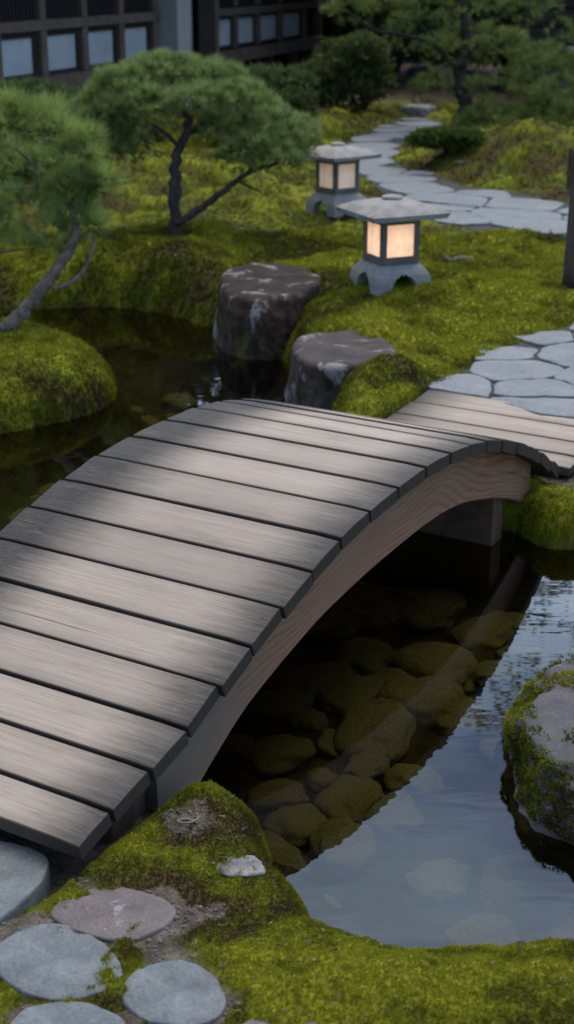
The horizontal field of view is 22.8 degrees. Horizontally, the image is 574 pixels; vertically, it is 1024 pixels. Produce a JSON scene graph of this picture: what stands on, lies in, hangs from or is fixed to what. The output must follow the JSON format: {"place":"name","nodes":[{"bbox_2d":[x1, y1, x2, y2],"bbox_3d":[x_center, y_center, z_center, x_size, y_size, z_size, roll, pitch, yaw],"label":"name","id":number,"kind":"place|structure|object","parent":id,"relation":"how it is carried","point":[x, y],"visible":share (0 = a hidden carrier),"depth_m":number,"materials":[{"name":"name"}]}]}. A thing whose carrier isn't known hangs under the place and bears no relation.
{"place":"outdoors","nodes":[
{"label":"outdoors","id":0,"kind":"place"},
{"bbox_2d":[0,307,573,948],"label":"water","id":1,"kind":"structure","parent":0,"point":[360,765],"depth_m":3.80,"materials":[{"name":"black liquid"}]},
{"bbox_2d":[0,60,573,1023],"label":"ground","id":2,"kind":"structure","parent":0,"point":[64,866],"depth_m":6.83,"materials":[{"name":"green plant"}]},
{"bbox_2d":[0,841,50,923],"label":"stepping stone","id":3,"kind":"object","parent":2,"relation":"on","point":[25,881],"visible":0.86,"depth_m":2.92,"materials":[{"name":"grey stone"}]},
{"bbox_2d":[0,73,94,174],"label":"shrub","id":4,"kind":"object","parent":2,"relation":"on","point":[31,82],"visible":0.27,"depth_m":10.62,"materials":[{"name":"green plant"}]},
{"bbox_2d":[0,923,122,1001],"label":"stepping stone","id":5,"kind":"object","parent":2,"relation":"on","point":[41,961],"visible":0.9,"depth_m":2.65,"materials":[{"name":"grey stone"}]},
{"bbox_2d":[0,78,133,331],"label":"pine tree","id":6,"kind":"object","parent":2,"relation":"on","point":[92,177],"visible":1,"depth_m":6.81,"materials":[{"name":"green plant"}]},
{"bbox_2d":[11,1002,124,1023],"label":"stepping stone","id":7,"kind":"object","parent":2,"relation":"on","point":[66,1013],"visible":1,"depth_m":2.52,"materials":[{"name":"grey stone"}]},
{"bbox_2d":[51,888,175,942],"bbox_3d":[-0.342,0.819,2.807,0.236,0.089,0.169,10,23,25],"label":"stepping stone","id":8,"kind":"object","parent":2,"relation":"on","point":[105,915],"visible":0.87,"depth_m":2.78,"materials":[{"name":"grey stone"}]},
{"bbox_2d":[66,84,161,155],"bbox_3d":[-1.579,-3.259,12.008,0.986,0.716,0.782,-12,24,-28],"label":"shrub","id":9,"kind":"object","parent":2,"relation":"on","point":[74,91],"visible":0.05,"depth_m":11.85,"materials":[{"name":"green plant"}]},
{"bbox_2d":[0,800,240,1022],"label":"gravel","id":10,"kind":"structure","parent":2,"relation":"on","point":[176,917],"depth_m":2.81,"materials":[{"name":"grey gravel"}]},
{"bbox_2d":[0,0,325,109],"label":"wooden house","id":11,"kind":"structure","parent":2,"relation":"on","point":[69,43],"depth_m":16.74,"materials":[{"name":"wood"}]},
{"bbox_2d":[0,0,35,21],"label":"lattice window","id":12,"kind":"structure","parent":11,"relation":"in","point":[10,10],"depth_m":13.85,"materials":[{"name":"brown wood"}]},
{"bbox_2d":[45,0,77,18],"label":"lattice window","id":13,"kind":"structure","parent":11,"relation":"in","point":[55,9],"depth_m":14.73,"materials":[{"name":"brown wood"}]},
{"bbox_2d":[87,0,114,15],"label":"lattice window","id":14,"kind":"structure","parent":11,"relation":"in","point":[94,7],"depth_m":15.62,"materials":[{"name":"brown wood"}]},
{"bbox_2d":[124,0,148,13],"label":"lattice window","id":15,"kind":"structure","parent":11,"relation":"in","point":[130,6],"depth_m":16.52,"materials":[{"name":"brown wood"}]},
{"bbox_2d":[219,0,232,6],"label":"lattice window","id":16,"kind":"structure","parent":11,"relation":"in","point":[222,3],"depth_m":19.30,"materials":[{"name":"brown wood"}]},
{"bbox_2d":[238,0,254,5],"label":"lattice window","id":17,"kind":"structure","parent":11,"relation":"in","point":[240,2],"depth_m":20.13,"materials":[{"name":"brown wood"}]},
{"bbox_2d":[261,0,278,3],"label":"lattice window","id":18,"kind":"structure","parent":11,"relation":"in","point":[262,1],"depth_m":21.09,"materials":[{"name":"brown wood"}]},
{"bbox_2d":[283,0,301,1],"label":"lattice window","id":19,"kind":"structure","parent":11,"relation":"in","point":[283,0],"depth_m":22.02,"materials":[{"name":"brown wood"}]},
{"bbox_2d":[122,960,226,1023],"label":"stepping stone","id":20,"kind":"object","parent":2,"relation":"on","point":[177,992],"visible":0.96,"depth_m":2.56,"materials":[{"name":"grey stone"}]},
{"bbox_2d":[177,815,198,823],"bbox_3d":[-0.214,0.666,3.068,0.048,0.023,0.033,0,21,0],"label":"curled root","id":21,"kind":"object","parent":2,"relation":"on","point":[188,822],"visible":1,"depth_m":3.06,"materials":[{"name":"grey wood"}]},
{"bbox_2d":[70,47,326,234],"bbox_3d":[-0.570,-2.370,9.197,1.691,1.250,1.098,0,21,0],"label":"pine tree","id":22,"kind":"object","parent":2,"relation":"on","point":[167,87],"visible":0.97,"depth_m":8.98,"materials":[{"name":"green plant"}]},
{"bbox_2d":[203,91,274,135],"bbox_3d":[-0.456,-3.922,14.193,0.793,0.611,0.857,0,21,0],"label":"shrub","id":23,"kind":"object","parent":2,"relation":"on","point":[227,108],"visible":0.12,"depth_m":13.95,"materials":[{"name":"green plant"}]},
{"bbox_2d":[216,855,265,877],"bbox_3d":[-0.096,0.742,2.950,0.106,0.026,0.073,0,21,0],"label":"lichen rock","id":24,"kind":"object","parent":2,"relation":"on","point":[233,869],"visible":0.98,"depth_m":2.94,"materials":[{"name":"stone"}]},
{"bbox_2d":[212,263,321,360],"bbox_3d":[-0.091,-1.059,7.721,0.642,0.448,1.216,0,21,0],"label":"boulder","id":25,"kind":"object","parent":2,"relation":"on","point":[259,308],"visible":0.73,"depth_m":7.29,"materials":[{"name":"grey stone"}]},
{"bbox_2d":[228,60,319,128],"bbox_3d":[-0.230,-4.186,14.479,1.167,0.791,1.128,0,21,0],"label":"shrub","id":26,"kind":"object","parent":2,"relation":"on","point":[293,86],"visible":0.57,"depth_m":14.22,"materials":[{"name":"green plant"}]},
{"bbox_2d":[0,398,559,859],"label":"footbridge","id":27,"kind":"object","parent":2,"relation":"on","point":[174,588],"visible":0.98,"depth_m":3.69,"materials":[{"name":"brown wood"}]},
{"bbox_2d":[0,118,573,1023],"bbox_3d":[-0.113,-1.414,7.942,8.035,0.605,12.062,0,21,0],"label":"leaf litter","id":28,"kind":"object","parent":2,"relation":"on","point":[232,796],"visible":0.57,"depth_m":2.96,"materials":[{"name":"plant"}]},
{"bbox_2d":[243,1019,350,1023],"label":"stepping stone","id":29,"kind":"object","parent":2,"relation":"on","point":[253,1021],"visible":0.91,"depth_m":2.49,"materials":[{"name":"grey stone"}]},
{"bbox_2d":[292,49,351,108],"bbox_3d":[0.348,-5.086,16.920,0.914,0.824,0.793,0,21,0],"label":"shrub","id":30,"kind":"object","parent":2,"relation":"on","point":[324,73],"visible":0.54,"depth_m":16.70,"materials":[{"name":"green plant"}]},
{"bbox_2d":[284,330,395,409],"bbox_3d":[0.253,-0.565,6.472,0.531,0.417,0.748,0,21,0],"label":"boulder","id":31,"kind":"object","parent":2,"relation":"on","point":[323,365],"visible":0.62,"depth_m":6.25,"materials":[{"name":"grey stone"}]},
{"bbox_2d":[305,142,381,216],"bbox_3d":[0.358,-2.379,10.122,0.452,0.488,0.451,-16,26,-35],"label":"stone lantern","id":32,"kind":"object","parent":2,"relation":"on","point":[337,173],"visible":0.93,"depth_m":10.03,"materials":[{"name":"stone"}]},
{"bbox_2d":[311,27,398,112],"bbox_3d":[0.781,-5.299,17.171,1.206,1.086,1.296,0,21,0],"label":"shrub","id":33,"kind":"object","parent":2,"relation":"on","point":[364,55],"visible":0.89,"depth_m":16.79,"materials":[{"name":"green plant"}]},
{"bbox_2d":[316,0,406,51],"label":"evergreen tree","id":34,"kind":"object","parent":2,"relation":"on","point":[331,27],"visible":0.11,"depth_m":26.61,"materials":[{"name":"green plant"}]},
{"bbox_2d":[335,194,450,295],"bbox_3d":[0.544,-1.409,7.422,0.447,0.483,0.447,-9,23,-22],"label":"stone lantern","id":35,"kind":"object","parent":2,"relation":"on","point":[391,236],"visible":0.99,"depth_m":7.33,"materials":[{"name":"stone"}]},
{"bbox_2d":[345,0,452,76],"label":"evergreen tree","id":36,"kind":"object","parent":2,"relation":"on","point":[399,58],"visible":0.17,"depth_m":21.95,"materials":[{"name":"green plant"}]},
{"bbox_2d":[313,0,497,59],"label":"hedge","id":37,"kind":"object","parent":2,"relation":"on","point":[341,30],"visible":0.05,"depth_m":27.19,"materials":[{"name":"green plant"}]},
{"bbox_2d":[402,104,436,117],"bbox_3d":[1.583,-4.714,17.055,0.428,0.340,0.345,0,21,0],"label":"garden rock","id":38,"kind":"object","parent":2,"relation":"on","point":[418,110],"visible":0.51,"depth_m":16.90,"materials":[{"name":"stone"}]},
{"bbox_2d":[405,65,450,81],"bbox_3d":[2.231,-6.716,22.390,0.764,0.592,0.584,0,21,0],"label":"garden rock","id":39,"kind":"object","parent":2,"relation":"on","point":[413,70],"visible":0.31,"depth_m":22.13,"materials":[{"name":"grey stone"}]},
{"bbox_2d":[357,1,500,68],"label":"evergreen tree","id":40,"kind":"object","parent":2,"relation":"on","point":[420,54],"visible":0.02,"depth_m":23.70,"materials":[{"name":"green plant"}]},
{"bbox_2d":[404,123,485,153],"bbox_3d":[1.421,-3.279,12.570,0.802,0.307,0.724,0,21,0],"label":"shrub","id":41,"kind":"object","parent":2,"relation":"on","point":[449,138],"visible":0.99,"depth_m":12.39,"materials":[{"name":"green plant"}]},
{"bbox_2d":[319,0,573,128],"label":"pine tree","id":42,"kind":"object","parent":2,"relation":"on","point":[550,52],"visible":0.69,"depth_m":14.84,"materials":[{"name":"green plant"}]},
{"bbox_2d":[348,118,568,234],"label":"path","id":43,"kind":"structure","parent":2,"relation":"on","point":[501,209],"depth_m":10.96,"materials":[{"name":"grey stone"}]},
{"bbox_2d":[444,255,473,260],"bbox_3d":[1.016,-1.513,8.530,0.217,0.034,0.172,0,21,0],"label":"garden rock","id":44,"kind":"object","parent":2,"relation":"on","point":[460,256],"visible":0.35,"depth_m":8.52,"materials":[{"name":"grey stone"}]},
{"bbox_2d":[454,161,465,165],"bbox_3d":[1.495,-3.009,12.279,0.101,0.038,0.094,14,25,33],"label":"garden rock","id":45,"kind":"object","parent":2,"relation":"on","point":[457,163],"visible":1,"depth_m":12.25,"materials":[{"name":"grey stone"}]},
{"bbox_2d":[400,0,523,86],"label":"evergreen tree","id":46,"kind":"object","parent":2,"relation":"on","point":[505,20],"visible":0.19,"depth_m":20.61,"materials":[{"name":"green plant"}]},
{"bbox_2d":[387,390,573,475],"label":"boardwalk landing","id":47,"kind":"object","parent":2,"relation":"on","point":[551,438],"visible":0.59,"depth_m":5.59,"materials":[{"name":"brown wood"}]},
{"bbox_2d":[428,323,573,418],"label":"path","id":48,"kind":"structure","parent":2,"relation":"on","point":[518,379],"depth_m":6.14,"materials":[{"name":"grey stone"}]},
{"bbox_2d":[500,652,573,844],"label":"pond rock","id":49,"kind":"object","parent":2,"relation":"on","point":[537,734],"visible":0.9,"depth_m":3.37,"materials":[{"name":"grey stone"}]},
{"bbox_2d":[516,0,573,101],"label":"tree foliage","id":50,"kind":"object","parent":2,"relation":"on","point":[536,30],"depth_m":18.25,"materials":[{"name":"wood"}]},
{"bbox_2d":[562,147,573,288],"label":"wooden post","id":51,"kind":"object","parent":2,"relation":"on","point":[568,274],"visible":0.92,"depth_m":7.67,"materials":[{"name":"brown wood"}]}
]}

